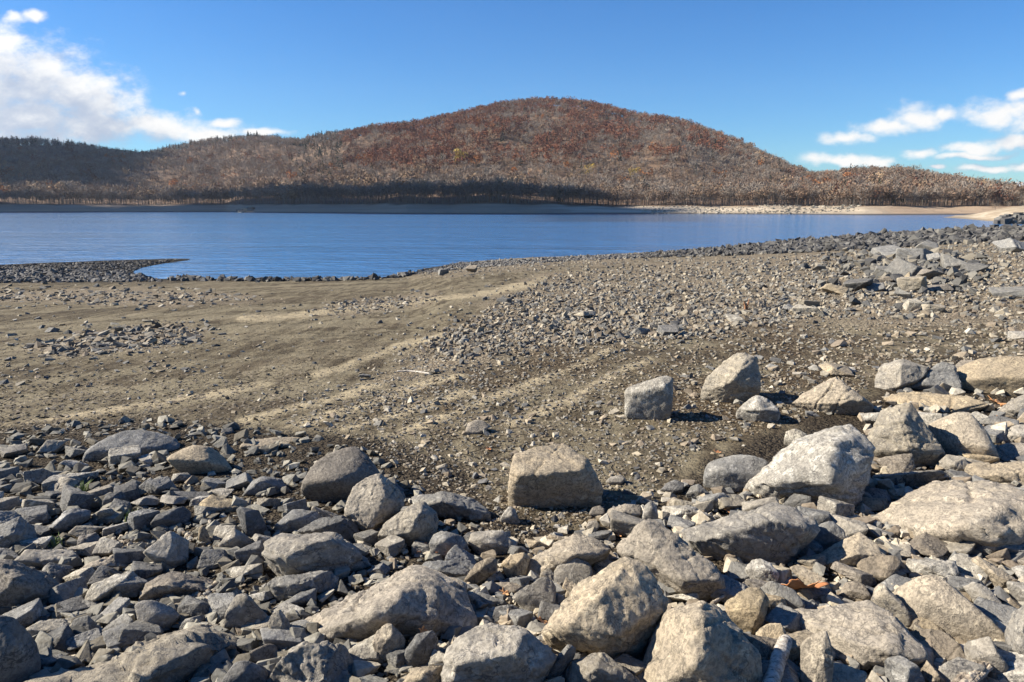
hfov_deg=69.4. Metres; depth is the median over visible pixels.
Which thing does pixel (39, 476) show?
stone
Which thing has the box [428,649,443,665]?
stone
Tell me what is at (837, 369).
rock
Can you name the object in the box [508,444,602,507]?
boulder
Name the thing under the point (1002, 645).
stone
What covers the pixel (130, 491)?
stone
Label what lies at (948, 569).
rock
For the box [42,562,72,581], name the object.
stone
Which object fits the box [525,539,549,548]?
stone
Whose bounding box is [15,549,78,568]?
rock
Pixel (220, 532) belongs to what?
stone
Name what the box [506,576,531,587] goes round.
stone
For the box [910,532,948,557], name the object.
stone
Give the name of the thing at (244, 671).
rock
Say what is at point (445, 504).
rock
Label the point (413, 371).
driftwood stick
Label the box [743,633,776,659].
stone
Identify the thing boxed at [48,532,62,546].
grass tuft
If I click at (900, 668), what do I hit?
stone
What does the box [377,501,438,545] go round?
boulder
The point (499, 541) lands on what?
rock
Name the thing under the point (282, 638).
stone
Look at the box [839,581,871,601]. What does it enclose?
rock
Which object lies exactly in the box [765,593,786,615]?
stone
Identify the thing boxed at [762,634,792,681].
birch branch
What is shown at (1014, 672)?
stone
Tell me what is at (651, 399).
boulder
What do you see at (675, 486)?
rock
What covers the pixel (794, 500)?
stone
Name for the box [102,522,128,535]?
stone
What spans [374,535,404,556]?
stone
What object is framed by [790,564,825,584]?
stone
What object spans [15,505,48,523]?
stone
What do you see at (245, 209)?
shore gravel
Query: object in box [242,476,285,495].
rock
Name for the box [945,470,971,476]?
stone
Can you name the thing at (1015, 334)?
rock
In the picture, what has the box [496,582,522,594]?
rock
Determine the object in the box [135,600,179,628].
rock
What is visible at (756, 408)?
boulder
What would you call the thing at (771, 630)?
rock
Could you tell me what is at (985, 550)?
stone
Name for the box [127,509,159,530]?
stone
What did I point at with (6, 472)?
stone
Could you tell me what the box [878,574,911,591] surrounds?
stone
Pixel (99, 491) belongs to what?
stone
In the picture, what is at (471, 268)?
rock
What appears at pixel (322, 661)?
boulder
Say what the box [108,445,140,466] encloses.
stone
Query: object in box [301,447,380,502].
boulder
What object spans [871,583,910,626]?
rock
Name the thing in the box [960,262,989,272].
rock
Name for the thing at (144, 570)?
stone
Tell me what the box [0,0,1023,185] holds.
sky
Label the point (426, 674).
rock
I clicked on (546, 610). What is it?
stone
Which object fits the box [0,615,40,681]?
boulder
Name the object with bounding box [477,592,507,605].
rock
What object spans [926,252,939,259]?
rock
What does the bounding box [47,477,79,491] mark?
stone
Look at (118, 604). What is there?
stone
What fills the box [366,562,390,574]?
stone
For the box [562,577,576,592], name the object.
stone
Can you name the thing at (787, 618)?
stone
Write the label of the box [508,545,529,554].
stone
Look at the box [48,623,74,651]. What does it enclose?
stone
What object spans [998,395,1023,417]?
rock
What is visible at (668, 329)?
rock
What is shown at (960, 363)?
rock
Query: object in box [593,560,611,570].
stone
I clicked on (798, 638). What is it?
stone
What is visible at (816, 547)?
stone
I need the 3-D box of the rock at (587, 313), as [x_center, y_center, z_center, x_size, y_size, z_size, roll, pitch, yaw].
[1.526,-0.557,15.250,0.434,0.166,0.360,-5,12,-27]
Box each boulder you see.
[0,559,58,607]
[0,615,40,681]
[25,621,238,681]
[82,430,179,461]
[139,571,213,599]
[167,445,231,473]
[261,532,370,575]
[267,640,352,681]
[298,515,358,543]
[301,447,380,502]
[304,565,477,642]
[344,473,403,531]
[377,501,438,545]
[441,622,557,681]
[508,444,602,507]
[541,556,668,658]
[616,519,725,603]
[624,375,672,419]
[642,600,762,681]
[682,502,819,565]
[701,353,760,402]
[703,454,768,491]
[736,395,779,421]
[744,424,875,507]
[790,377,873,414]
[795,600,934,669]
[867,402,944,466]
[872,479,1023,546]
[875,359,928,390]
[894,575,1004,641]
[909,361,961,389]
[928,412,999,461]
[957,356,1023,396]
[1004,604,1023,654]
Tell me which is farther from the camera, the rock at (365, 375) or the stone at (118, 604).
the rock at (365, 375)
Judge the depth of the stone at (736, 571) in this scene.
3.73 m
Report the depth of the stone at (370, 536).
4.09 m
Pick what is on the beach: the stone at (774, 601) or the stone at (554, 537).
the stone at (554, 537)
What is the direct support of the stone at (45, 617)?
on the rubble at (884, 537)
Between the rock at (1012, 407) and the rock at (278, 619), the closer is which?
the rock at (278, 619)
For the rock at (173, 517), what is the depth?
4.45 m
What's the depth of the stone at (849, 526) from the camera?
4.28 m
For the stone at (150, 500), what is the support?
on the rubble at (884, 537)
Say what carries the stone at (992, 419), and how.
on the beach
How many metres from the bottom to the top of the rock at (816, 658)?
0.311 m
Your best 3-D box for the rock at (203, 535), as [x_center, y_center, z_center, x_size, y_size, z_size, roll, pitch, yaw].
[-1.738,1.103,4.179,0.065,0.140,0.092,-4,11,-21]
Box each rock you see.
[0,516,36,547]
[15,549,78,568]
[26,618,70,635]
[41,471,98,491]
[45,327,59,331]
[48,508,90,532]
[77,532,99,544]
[81,555,130,569]
[85,571,138,601]
[102,491,125,505]
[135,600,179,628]
[143,531,188,566]
[150,506,190,528]
[174,491,209,498]
[198,525,210,543]
[199,495,247,512]
[218,528,252,547]
[221,427,233,433]
[221,660,268,681]
[223,593,267,629]
[236,506,267,537]
[239,437,299,448]
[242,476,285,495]
[250,644,277,662]
[267,570,338,600]
[268,608,291,628]
[272,588,316,609]
[273,509,322,531]
[358,374,370,377]
[372,623,404,662]
[402,666,442,681]
[404,630,437,667]
[412,491,490,520]
[422,560,469,576]
[429,368,439,373]
[429,531,468,559]
[438,269,448,274]
[464,557,497,584]
[465,265,477,271]
[465,419,488,433]
[468,514,482,520]
[468,530,514,554]
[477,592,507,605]
[493,604,518,621]
[496,297,511,302]
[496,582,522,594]
[500,506,519,523]
[501,552,529,577]
[512,577,555,611]
[526,533,610,575]
[546,644,575,678]
[554,558,592,585]
[565,652,639,681]
[574,311,595,315]
[586,521,599,529]
[589,506,604,516]
[606,475,625,484]
[607,504,642,517]
[631,327,649,334]
[642,501,657,519]
[656,324,678,335]
[660,480,683,493]
[661,505,713,520]
[686,484,708,498]
[698,493,727,510]
[724,587,768,634]
[725,314,744,321]
[739,497,777,510]
[745,559,778,582]
[757,623,786,637]
[761,581,804,608]
[782,304,792,309]
[784,429,806,445]
[792,305,820,313]
[798,299,819,305]
[800,631,833,681]
[814,521,845,549]
[818,283,848,294]
[818,362,853,376]
[820,532,885,568]
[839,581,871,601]
[843,278,873,290]
[856,554,901,582]
[865,282,884,290]
[870,245,900,255]
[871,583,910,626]
[872,470,948,486]
[874,265,886,273]
[878,276,894,282]
[884,257,922,275]
[884,391,988,412]
[893,288,911,298]
[896,248,933,260]
[897,276,927,291]
[902,298,923,310]
[906,558,958,579]
[909,619,920,630]
[909,629,965,661]
[915,240,938,249]
[918,268,944,279]
[921,304,945,311]
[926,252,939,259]
[927,284,954,291]
[939,454,968,470]
[940,253,966,269]
[956,360,973,367]
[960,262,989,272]
[963,582,1001,603]
[964,461,1023,484]
[964,636,1008,674]
[971,556,1018,587]
[988,286,1023,297]
[992,238,1023,252]
[997,442,1023,460]
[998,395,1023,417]
[1006,424,1023,442]
[1007,331,1023,338]
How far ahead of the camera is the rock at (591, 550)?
3.69 m
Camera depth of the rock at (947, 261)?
27.60 m
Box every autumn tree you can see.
[168,179,184,186]
[286,171,296,181]
[453,148,467,164]
[584,163,594,172]
[629,167,640,176]
[696,138,709,154]
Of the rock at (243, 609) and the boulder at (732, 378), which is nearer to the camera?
the rock at (243, 609)
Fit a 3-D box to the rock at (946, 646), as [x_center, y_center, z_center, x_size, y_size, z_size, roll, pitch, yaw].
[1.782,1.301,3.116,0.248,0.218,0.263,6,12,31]
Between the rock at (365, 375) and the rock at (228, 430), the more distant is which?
the rock at (365, 375)
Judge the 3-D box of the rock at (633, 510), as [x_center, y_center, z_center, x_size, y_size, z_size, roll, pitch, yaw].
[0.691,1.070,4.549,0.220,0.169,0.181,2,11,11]
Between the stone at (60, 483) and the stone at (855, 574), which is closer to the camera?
the stone at (855, 574)
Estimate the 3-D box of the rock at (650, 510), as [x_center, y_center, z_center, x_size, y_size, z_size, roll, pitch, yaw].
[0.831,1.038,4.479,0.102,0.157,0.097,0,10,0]
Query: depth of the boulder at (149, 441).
6.10 m
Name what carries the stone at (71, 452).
on the beach
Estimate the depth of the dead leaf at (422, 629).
3.06 m
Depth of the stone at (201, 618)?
3.23 m
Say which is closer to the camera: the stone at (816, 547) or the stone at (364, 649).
the stone at (364, 649)
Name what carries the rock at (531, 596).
on the beach
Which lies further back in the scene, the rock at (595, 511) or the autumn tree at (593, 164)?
the autumn tree at (593, 164)
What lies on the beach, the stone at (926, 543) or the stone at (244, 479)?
the stone at (244, 479)
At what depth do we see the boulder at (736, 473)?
5.14 m
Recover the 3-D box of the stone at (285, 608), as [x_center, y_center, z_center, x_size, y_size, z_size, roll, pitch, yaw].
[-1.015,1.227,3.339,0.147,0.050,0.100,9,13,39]
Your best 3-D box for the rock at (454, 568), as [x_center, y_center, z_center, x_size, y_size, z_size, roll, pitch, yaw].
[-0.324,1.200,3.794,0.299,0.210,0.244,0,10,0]
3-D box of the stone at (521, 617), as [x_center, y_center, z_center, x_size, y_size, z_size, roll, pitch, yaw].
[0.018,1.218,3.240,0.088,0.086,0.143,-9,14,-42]
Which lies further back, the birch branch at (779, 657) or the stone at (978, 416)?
the stone at (978, 416)
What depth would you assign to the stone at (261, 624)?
3.19 m
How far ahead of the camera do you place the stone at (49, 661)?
2.94 m
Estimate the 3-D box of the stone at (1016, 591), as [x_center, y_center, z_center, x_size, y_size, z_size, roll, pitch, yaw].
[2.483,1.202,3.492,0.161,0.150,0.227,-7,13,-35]
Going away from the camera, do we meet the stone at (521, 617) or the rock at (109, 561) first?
the stone at (521, 617)
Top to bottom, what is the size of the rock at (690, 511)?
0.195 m
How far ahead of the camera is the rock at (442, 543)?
3.93 m
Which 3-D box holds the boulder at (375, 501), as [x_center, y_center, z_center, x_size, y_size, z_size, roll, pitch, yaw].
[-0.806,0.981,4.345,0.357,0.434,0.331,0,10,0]
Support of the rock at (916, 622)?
on the beach
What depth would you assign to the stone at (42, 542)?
4.17 m
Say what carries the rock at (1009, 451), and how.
on the beach
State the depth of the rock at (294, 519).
4.30 m
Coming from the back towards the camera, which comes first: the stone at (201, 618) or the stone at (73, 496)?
the stone at (73, 496)
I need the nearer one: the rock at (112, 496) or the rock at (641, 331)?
the rock at (112, 496)
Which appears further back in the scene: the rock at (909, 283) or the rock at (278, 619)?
the rock at (909, 283)
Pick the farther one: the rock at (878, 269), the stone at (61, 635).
the rock at (878, 269)
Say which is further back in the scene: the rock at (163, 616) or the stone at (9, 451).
the stone at (9, 451)
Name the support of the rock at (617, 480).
on the beach
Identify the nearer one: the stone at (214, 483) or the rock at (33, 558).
the rock at (33, 558)
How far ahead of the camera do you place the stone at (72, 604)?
3.40 m
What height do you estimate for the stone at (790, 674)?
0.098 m
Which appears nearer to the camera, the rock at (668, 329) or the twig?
the twig
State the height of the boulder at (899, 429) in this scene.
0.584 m
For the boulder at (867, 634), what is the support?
on the beach
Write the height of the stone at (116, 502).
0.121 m
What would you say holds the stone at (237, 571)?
on the rubble at (884, 537)
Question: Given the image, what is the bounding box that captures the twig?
[710,582,744,603]
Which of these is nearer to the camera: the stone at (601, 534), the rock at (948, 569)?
the rock at (948, 569)
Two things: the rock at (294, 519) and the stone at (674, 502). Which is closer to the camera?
the rock at (294, 519)
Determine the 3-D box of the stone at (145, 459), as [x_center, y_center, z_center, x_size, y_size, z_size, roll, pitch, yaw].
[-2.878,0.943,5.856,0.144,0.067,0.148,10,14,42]
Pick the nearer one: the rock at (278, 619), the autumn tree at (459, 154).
the rock at (278, 619)
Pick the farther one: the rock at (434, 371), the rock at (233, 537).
the rock at (434, 371)
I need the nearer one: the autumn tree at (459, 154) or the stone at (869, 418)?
the stone at (869, 418)
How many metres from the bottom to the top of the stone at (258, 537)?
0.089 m
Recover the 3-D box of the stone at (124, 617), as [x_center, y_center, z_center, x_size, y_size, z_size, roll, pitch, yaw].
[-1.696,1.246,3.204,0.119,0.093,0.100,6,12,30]
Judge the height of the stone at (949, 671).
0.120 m
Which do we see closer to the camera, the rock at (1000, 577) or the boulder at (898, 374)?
the rock at (1000, 577)
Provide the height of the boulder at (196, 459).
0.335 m
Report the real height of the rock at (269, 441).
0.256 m
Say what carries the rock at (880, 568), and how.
on the beach
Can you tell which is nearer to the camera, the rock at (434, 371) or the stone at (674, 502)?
the stone at (674, 502)
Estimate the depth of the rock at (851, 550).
3.83 m
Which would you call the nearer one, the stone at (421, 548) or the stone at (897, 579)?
the stone at (897, 579)
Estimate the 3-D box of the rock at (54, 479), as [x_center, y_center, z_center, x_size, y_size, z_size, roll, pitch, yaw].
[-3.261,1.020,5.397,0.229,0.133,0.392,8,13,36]
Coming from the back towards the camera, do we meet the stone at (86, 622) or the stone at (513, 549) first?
the stone at (513, 549)
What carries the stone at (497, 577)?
on the rubble at (884, 537)
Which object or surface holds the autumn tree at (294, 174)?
on the hills
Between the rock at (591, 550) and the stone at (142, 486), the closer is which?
the rock at (591, 550)
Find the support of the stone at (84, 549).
on the beach
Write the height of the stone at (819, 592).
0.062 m
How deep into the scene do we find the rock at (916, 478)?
5.17 m
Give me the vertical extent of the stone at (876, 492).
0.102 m
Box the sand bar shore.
[945,206,1023,220]
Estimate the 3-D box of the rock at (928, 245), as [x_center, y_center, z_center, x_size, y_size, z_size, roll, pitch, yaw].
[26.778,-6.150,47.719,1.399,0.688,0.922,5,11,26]
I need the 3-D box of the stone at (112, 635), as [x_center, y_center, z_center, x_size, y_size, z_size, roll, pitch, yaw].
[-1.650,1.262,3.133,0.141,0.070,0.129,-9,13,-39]
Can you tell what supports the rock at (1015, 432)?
on the beach
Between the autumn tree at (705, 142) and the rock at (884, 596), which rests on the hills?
the autumn tree at (705, 142)
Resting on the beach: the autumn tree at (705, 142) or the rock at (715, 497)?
the rock at (715, 497)
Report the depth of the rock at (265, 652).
2.96 m
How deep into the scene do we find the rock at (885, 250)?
38.02 m
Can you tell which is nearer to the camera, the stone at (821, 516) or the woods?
the stone at (821, 516)
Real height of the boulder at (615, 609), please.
0.606 m
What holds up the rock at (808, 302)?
on the beach
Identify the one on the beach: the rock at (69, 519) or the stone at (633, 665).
the rock at (69, 519)
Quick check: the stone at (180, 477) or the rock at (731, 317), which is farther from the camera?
the rock at (731, 317)
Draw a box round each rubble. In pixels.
[0,383,1023,681]
[993,212,1023,223]
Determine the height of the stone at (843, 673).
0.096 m
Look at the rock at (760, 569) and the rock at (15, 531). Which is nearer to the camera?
the rock at (760, 569)
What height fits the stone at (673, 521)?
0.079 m
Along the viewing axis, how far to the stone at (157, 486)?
5.14 m
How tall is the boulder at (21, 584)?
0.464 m
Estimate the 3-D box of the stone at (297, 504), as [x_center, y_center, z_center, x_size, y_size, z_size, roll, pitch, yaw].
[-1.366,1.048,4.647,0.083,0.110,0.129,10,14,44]
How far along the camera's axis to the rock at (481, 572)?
3.62 m
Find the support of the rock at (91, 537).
on the beach
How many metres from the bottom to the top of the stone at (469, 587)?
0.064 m
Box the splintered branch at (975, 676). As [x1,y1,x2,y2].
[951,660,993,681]
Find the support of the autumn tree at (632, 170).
on the hills
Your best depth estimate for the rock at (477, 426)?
6.58 m
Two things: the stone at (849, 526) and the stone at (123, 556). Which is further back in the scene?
the stone at (849, 526)
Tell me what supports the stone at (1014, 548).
on the rubble at (884, 537)
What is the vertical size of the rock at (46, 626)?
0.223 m
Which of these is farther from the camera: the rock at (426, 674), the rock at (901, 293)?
the rock at (901, 293)
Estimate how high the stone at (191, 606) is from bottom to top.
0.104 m
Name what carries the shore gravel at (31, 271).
on the beach
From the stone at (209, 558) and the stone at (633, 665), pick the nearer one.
the stone at (633, 665)
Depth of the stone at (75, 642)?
3.11 m
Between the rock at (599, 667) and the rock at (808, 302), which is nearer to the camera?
the rock at (599, 667)
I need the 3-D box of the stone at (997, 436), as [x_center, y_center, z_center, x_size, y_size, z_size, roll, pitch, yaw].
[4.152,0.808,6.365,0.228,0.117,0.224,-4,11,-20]
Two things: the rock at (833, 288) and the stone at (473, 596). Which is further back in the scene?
the rock at (833, 288)
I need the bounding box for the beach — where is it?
[0,240,1023,681]
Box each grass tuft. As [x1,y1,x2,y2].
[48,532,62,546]
[76,481,97,491]
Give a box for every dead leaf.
[418,625,427,632]
[500,587,508,594]
[535,614,547,622]
[782,579,829,589]
[988,396,1005,404]
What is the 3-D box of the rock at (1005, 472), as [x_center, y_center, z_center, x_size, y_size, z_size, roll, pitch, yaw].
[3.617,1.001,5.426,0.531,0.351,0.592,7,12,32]
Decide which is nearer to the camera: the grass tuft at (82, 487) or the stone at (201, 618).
the stone at (201, 618)
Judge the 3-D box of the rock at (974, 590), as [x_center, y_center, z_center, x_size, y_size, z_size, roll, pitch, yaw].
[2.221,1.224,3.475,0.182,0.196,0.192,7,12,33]
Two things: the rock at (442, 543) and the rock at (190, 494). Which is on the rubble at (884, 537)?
the rock at (190, 494)
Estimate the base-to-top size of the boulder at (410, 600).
0.576 m
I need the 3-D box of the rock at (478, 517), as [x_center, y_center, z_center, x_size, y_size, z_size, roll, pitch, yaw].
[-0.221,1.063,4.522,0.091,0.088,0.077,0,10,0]
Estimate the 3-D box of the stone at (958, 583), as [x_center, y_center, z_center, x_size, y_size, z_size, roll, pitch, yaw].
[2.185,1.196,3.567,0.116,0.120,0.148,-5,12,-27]
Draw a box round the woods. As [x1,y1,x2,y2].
[0,95,1023,209]
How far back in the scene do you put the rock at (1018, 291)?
17.90 m
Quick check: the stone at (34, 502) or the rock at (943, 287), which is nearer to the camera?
the stone at (34, 502)
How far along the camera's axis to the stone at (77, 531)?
4.35 m
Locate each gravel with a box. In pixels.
[0,223,1023,282]
[0,228,1023,539]
[234,203,861,213]
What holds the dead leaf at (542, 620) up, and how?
on the beach
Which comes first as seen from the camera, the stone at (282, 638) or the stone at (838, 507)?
the stone at (282, 638)
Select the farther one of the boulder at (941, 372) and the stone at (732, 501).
the boulder at (941, 372)
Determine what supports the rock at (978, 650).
on the beach
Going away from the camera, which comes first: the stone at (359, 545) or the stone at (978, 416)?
the stone at (359, 545)
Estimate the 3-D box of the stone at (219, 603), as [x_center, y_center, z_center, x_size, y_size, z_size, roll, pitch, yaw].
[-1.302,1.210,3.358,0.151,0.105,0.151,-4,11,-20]
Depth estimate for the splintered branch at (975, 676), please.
2.79 m
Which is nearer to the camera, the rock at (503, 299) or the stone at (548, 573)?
the stone at (548, 573)
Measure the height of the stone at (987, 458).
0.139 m
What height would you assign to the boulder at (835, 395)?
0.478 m
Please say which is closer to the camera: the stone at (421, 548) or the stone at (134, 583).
the stone at (134, 583)
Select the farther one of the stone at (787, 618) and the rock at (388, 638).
the stone at (787, 618)
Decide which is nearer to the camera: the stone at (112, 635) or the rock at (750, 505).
the stone at (112, 635)
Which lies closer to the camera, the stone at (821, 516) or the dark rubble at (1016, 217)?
the stone at (821, 516)
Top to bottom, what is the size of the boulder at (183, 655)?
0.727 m
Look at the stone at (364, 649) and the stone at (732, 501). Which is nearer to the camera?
the stone at (364, 649)
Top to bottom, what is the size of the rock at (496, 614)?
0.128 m
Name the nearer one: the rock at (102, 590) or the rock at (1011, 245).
the rock at (102, 590)
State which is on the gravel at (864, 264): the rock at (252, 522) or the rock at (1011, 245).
the rock at (1011, 245)
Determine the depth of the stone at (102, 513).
4.61 m
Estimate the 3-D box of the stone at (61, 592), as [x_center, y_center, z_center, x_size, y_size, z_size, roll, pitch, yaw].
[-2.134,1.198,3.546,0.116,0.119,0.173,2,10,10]
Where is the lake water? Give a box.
[0,212,1022,278]
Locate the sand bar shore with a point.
(989, 215)
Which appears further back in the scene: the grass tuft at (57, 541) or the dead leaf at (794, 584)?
the grass tuft at (57, 541)
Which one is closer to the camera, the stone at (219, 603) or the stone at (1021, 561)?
the stone at (219, 603)
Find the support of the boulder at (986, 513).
on the beach
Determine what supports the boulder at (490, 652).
on the beach
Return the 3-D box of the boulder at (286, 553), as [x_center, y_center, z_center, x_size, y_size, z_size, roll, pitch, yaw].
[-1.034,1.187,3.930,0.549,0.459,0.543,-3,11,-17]
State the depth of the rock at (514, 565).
3.68 m
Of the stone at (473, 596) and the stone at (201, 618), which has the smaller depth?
the stone at (201, 618)
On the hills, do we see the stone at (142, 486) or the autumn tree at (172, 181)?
the autumn tree at (172, 181)
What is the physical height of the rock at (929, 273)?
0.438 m
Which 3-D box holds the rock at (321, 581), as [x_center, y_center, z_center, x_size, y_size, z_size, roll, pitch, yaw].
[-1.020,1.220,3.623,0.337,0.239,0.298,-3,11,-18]
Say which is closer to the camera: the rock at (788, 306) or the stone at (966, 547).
the stone at (966, 547)
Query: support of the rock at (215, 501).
on the beach
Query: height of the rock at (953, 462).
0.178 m
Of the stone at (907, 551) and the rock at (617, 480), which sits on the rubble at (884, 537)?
the stone at (907, 551)
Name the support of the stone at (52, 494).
on the beach
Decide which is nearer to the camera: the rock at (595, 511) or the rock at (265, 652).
the rock at (265, 652)
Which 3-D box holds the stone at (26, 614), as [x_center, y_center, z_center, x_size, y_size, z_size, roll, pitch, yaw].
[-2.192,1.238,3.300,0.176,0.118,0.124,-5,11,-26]
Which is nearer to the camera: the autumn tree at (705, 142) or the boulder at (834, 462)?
the boulder at (834, 462)
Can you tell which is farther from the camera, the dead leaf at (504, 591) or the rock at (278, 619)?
the dead leaf at (504, 591)
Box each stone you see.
[0,443,27,457]
[0,466,19,478]
[0,496,19,510]
[0,511,20,523]
[0,548,18,559]
[3,598,42,626]
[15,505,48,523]
[19,536,52,548]
[21,499,54,507]
[23,468,54,484]
[32,524,53,537]
[36,440,66,453]
[38,606,51,619]
[41,654,64,668]
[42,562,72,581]
[44,491,61,498]
[45,595,88,612]
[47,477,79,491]
[48,576,87,603]
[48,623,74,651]
[59,460,88,467]
[59,485,94,512]
[63,567,95,582]
[65,446,86,457]
[65,628,101,649]
[67,541,97,555]
[68,525,104,536]
[71,615,101,629]
[82,599,99,606]
[87,565,114,586]
[88,485,113,496]
[91,508,115,519]
[92,537,121,555]
[100,597,130,615]
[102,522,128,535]
[102,612,133,631]
[102,623,133,648]
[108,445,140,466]
[109,498,131,510]
[110,575,147,596]
[113,548,145,563]
[114,480,140,500]
[118,620,164,646]
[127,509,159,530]
[130,561,162,578]
[131,495,159,505]
[137,454,152,464]
[139,478,151,489]
[145,476,176,494]
[160,495,187,504]
[171,472,191,482]
[177,595,209,617]
[179,615,204,629]
[189,495,209,505]
[194,505,223,516]
[197,549,227,568]
[203,478,225,489]
[208,592,235,621]
[211,488,234,498]
[212,525,241,540]
[225,472,252,488]
[229,563,262,577]
[234,540,264,563]
[249,590,272,601]
[250,621,267,630]
[252,533,271,542]
[257,498,280,507]
[260,626,302,649]
[272,602,304,615]
[283,498,306,513]
[290,620,313,631]
[311,506,337,516]
[348,634,382,663]
[353,529,378,544]
[353,543,370,551]
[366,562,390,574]
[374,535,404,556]
[386,649,404,667]
[411,540,429,556]
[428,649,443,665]
[445,545,475,569]
[463,532,471,547]
[467,584,479,591]
[468,587,482,604]
[484,573,502,582]
[499,608,532,627]
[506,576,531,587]
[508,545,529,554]
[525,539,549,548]
[538,600,559,620]
[540,568,553,580]
[547,534,563,541]
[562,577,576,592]
[588,530,612,539]
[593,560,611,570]
[610,510,643,536]
[614,653,644,675]
[667,498,695,505]
[667,515,695,528]
[667,593,700,601]
[710,574,745,602]
[718,494,745,510]
[727,561,749,580]
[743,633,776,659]
[745,579,766,587]
[761,660,799,681]
[764,603,800,633]
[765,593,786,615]
[774,629,813,660]
[784,493,811,507]
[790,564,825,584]
[795,587,831,599]
[797,506,830,524]
[797,554,827,566]
[798,539,823,557]
[817,496,854,516]
[830,513,868,536]
[830,561,872,586]
[832,662,866,681]
[855,497,887,511]
[860,412,879,424]
[864,486,890,502]
[876,453,915,473]
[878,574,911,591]
[883,544,915,558]
[884,655,924,681]
[908,611,945,632]
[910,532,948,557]
[918,412,942,426]
[919,660,946,681]
[938,657,987,681]
[942,540,976,557]
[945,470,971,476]
[947,576,984,591]
[949,554,988,584]
[957,452,999,463]
[971,411,987,421]
[973,596,1016,624]
[975,544,1007,556]
[979,414,1018,424]
[984,425,1009,442]
[993,641,1014,651]
[997,648,1023,681]
[1002,543,1023,552]
[1006,581,1023,601]
[1011,565,1023,577]
[1017,557,1023,564]
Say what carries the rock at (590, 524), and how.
on the beach
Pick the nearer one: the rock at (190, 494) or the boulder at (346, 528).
the boulder at (346, 528)
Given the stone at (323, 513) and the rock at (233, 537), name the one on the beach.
the stone at (323, 513)
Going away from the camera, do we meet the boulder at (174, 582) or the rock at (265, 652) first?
the rock at (265, 652)
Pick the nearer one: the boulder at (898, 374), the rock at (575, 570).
the rock at (575, 570)
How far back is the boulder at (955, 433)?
5.80 m
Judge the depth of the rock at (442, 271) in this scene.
33.14 m
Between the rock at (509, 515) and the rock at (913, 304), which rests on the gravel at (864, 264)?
the rock at (913, 304)
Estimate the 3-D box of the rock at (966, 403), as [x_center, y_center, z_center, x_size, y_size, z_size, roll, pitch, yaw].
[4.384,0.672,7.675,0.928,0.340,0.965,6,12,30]
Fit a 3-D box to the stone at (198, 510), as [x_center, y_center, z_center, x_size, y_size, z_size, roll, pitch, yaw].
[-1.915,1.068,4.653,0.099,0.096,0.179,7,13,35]
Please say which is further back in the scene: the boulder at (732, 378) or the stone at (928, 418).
the boulder at (732, 378)
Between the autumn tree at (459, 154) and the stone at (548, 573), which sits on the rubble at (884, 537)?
the stone at (548, 573)
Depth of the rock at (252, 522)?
4.22 m
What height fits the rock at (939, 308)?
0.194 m
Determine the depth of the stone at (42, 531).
4.42 m
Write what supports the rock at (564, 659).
on the beach
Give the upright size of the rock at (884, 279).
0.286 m
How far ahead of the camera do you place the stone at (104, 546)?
4.03 m
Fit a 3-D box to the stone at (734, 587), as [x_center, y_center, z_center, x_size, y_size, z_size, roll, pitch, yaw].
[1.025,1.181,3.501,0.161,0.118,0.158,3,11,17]
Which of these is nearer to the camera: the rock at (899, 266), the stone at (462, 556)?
the stone at (462, 556)
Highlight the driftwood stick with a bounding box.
[397,370,428,373]
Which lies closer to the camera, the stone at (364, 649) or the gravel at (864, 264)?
the stone at (364, 649)
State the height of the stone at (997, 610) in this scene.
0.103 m
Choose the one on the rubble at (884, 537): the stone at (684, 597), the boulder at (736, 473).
the stone at (684, 597)
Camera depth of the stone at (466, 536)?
4.09 m
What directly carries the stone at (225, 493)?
on the beach
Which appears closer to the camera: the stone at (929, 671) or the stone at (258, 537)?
the stone at (929, 671)
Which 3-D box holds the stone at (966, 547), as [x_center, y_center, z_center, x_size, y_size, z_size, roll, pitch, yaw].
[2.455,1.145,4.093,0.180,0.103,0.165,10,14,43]
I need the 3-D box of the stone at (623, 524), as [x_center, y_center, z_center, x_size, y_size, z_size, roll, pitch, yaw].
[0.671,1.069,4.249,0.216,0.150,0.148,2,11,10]
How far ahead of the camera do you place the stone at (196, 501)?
4.88 m
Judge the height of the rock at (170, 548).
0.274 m
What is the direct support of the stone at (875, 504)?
on the beach
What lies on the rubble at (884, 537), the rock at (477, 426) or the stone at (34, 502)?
the stone at (34, 502)
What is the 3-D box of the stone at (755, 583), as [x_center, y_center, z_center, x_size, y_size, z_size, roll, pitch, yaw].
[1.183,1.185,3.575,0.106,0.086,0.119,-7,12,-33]
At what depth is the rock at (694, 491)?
4.97 m
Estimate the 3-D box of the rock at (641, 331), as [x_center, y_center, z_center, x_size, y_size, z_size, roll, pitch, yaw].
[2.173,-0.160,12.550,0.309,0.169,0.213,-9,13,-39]
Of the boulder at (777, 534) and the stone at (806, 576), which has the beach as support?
the boulder at (777, 534)
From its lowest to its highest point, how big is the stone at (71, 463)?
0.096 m
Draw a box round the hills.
[0,105,1021,214]
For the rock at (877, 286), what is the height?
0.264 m
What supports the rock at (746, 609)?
on the beach
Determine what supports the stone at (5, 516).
on the beach

